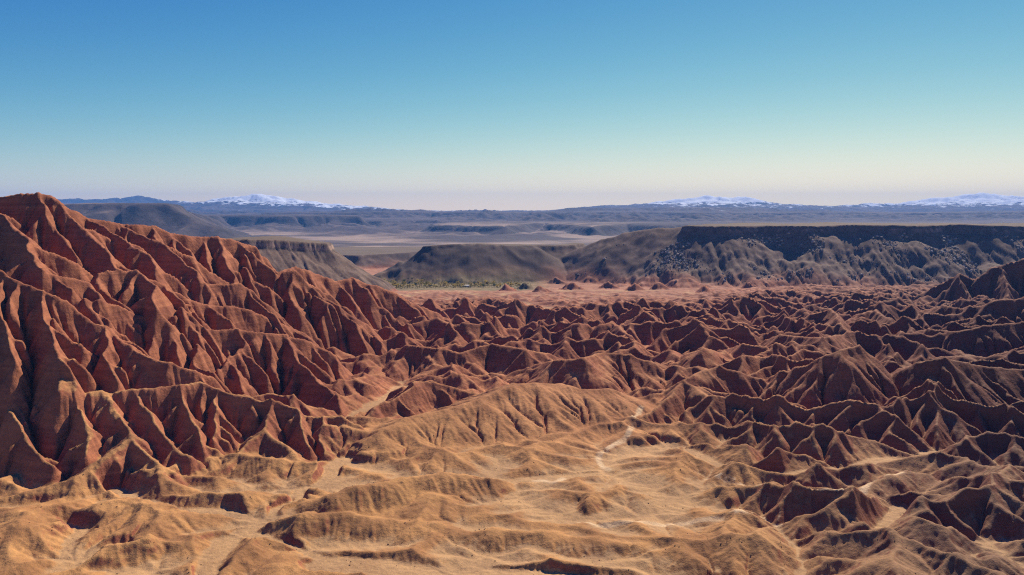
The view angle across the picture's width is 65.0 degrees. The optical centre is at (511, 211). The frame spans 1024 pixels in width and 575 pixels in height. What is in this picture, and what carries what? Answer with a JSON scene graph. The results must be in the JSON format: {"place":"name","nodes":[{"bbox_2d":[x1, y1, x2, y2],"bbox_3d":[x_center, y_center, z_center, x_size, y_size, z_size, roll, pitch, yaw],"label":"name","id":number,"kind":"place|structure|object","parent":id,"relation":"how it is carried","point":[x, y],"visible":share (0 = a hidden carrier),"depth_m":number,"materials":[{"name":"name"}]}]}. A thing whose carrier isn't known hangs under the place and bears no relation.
{"place":"outdoors","nodes":[
{"label":"outdoors","id":0,"kind":"place"},
{"bbox_2d":[58,195,175,203],"bbox_3d":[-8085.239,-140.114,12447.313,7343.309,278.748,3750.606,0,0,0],"label":"blue mountains","id":1,"kind":"structure","parent":0,"point":[137,199],"depth_m":13397.68,"materials":[{"name":"blue stone"}]},
{"bbox_2d":[64,203,251,237],"bbox_3d":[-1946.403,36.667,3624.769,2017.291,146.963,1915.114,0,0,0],"label":"table mountain","id":2,"kind":"structure","parent":0,"point":[174,218],"depth_m":2994.38,"materials":[{"name":"grey stone"}]},
{"bbox_2d":[0,392,355,499],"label":"clay bluffs","id":3,"kind":"structure","parent":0,"point":[181,436],"depth_m":222.68,"materials":[{"name":"brown soil"}]},
{"bbox_2d":[0,192,449,458],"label":"red ridge","id":4,"kind":"structure","parent":0,"point":[211,317],"depth_m":294.73,"materials":[{"name":"stone"}]},
{"bbox_2d":[224,236,420,293],"bbox_3d":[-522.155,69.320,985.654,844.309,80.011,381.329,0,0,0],"label":"cliff plateau","id":5,"kind":"structure","parent":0,"point":[322,258],"depth_m":984.46,"materials":[{"name":"stone"}]},
{"bbox_2d":[200,212,453,226],"bbox_3d":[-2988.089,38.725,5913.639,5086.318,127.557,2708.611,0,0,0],"label":"plateau","id":6,"kind":"structure","parent":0,"point":[338,218],"depth_m":5023.77,"materials":[{"name":"grey stone"}]},
{"bbox_2d":[176,194,523,211],"bbox_3d":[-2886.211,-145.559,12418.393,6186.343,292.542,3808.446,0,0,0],"label":"snowy mountains","id":7,"kind":"structure","parent":0,"point":[260,202],"depth_m":11742.13,"materials":[{"name":"white snow"}]},
{"bbox_2d":[334,247,421,267],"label":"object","id":8,"kind":"structure","parent":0,"point":[365,257],"depth_m":1669.93,"materials":[{"name":"soil"}]},
{"bbox_2d":[373,243,585,282],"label":"hill","id":9,"kind":"structure","parent":0,"point":[472,262],"depth_m":1302.17,"materials":[{"name":"grey stone"}]},
{"bbox_2d":[348,377,655,452],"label":"tan hill","id":10,"kind":"structure","parent":0,"point":[457,415],"depth_m":256.41,"materials":[{"name":"soil"}]},
{"bbox_2d":[0,258,1023,574],"bbox_3d":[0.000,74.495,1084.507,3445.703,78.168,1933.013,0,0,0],"label":"badlands ground","id":11,"kind":"structure","parent":0,"point":[864,386],"depth_m":220.24,"materials":[{"name":"soil"}]},
{"bbox_2d":[391,278,530,288],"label":"undergrowth","id":12,"kind":"object","parent":11,"relation":"on","point":[448,286],"visible":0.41,"depth_m":1188.01,"materials":[{"name":"plant"}]},
{"bbox_2d":[57,390,908,574],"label":"dry wash","id":13,"kind":"object","parent":11,"relation":"in","point":[216,552],"visible":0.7,"depth_m":169.60,"materials":[{"name":"sand"}]},
{"bbox_2d":[0,352,1014,574],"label":"gravel","id":14,"kind":"structure","parent":11,"relation":"on","point":[501,501],"depth_m":176.38,"materials":[{"name":"beige gravel"}]},
{"bbox_2d":[0,0,1023,210],"label":"sky","id":15,"kind":"structure","parent":0,"point":[440,105],"materials":[{"name":"blue"}]},
{"bbox_2d":[187,209,1023,246],"bbox_3d":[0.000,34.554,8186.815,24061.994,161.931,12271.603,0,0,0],"label":"desert plain","id":16,"kind":"structure","parent":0,"point":[412,234],"depth_m":4020.41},
{"bbox_2d":[258,207,1023,234],"bbox_3d":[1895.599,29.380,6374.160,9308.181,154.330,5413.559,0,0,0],"label":"hills","id":17,"kind":"structure","parent":0,"point":[526,222],"depth_m":5646.17,"materials":[{"name":"grey stone"}]},
{"bbox_2d":[524,195,841,210],"bbox_3d":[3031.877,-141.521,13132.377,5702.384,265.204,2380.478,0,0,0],"label":"snowy mountains","id":18,"kind":"structure","parent":0,"point":[706,199],"depth_m":12621.77,"materials":[{"name":"white snow"}]},
{"bbox_2d":[533,405,903,527],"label":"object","id":19,"kind":"object","parent":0,"point":[774,497],"visible":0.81,"depth_m":185.82,"materials":[{"name":"sand"}]},
{"bbox_2d":[638,358,818,423],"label":"brown hill","id":20,"kind":"structure","parent":0,"point":[702,387],"depth_m":282.51,"materials":[{"name":"soil"}]},
{"bbox_2d":[519,200,1023,215],"bbox_3d":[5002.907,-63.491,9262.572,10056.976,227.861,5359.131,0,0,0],"label":"highland","id":21,"kind":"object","parent":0,"point":[1017,205],"visible":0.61,"depth_m":10853.22,"materials":[{"name":"stone"}]},
{"bbox_2d":[571,222,1023,286],"bbox_3d":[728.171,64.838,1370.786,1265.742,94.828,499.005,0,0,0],"label":"mesa","id":22,"kind":"structure","parent":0,"point":[985,247],"depth_m":1243.96,"materials":[{"name":"dark volcanic rock"},{"name":"rocky soil"}]},
{"bbox_2d":[577,233,1023,283],"bbox_3d":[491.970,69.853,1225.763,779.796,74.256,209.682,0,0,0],"label":"rubble","id":23,"kind":"object","parent":22,"relation":"on","point":[679,251],"visible":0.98,"depth_m":1238.29,"materials":[{"name":"stone"}]},
{"bbox_2d":[842,192,1023,206],"bbox_3d":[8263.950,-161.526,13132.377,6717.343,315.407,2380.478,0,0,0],"label":"snowy mountains","id":24,"kind":"structure","parent":0,"point":[971,199],"depth_m":12711.99,"materials":[{"name":"white snow"}]}
]}

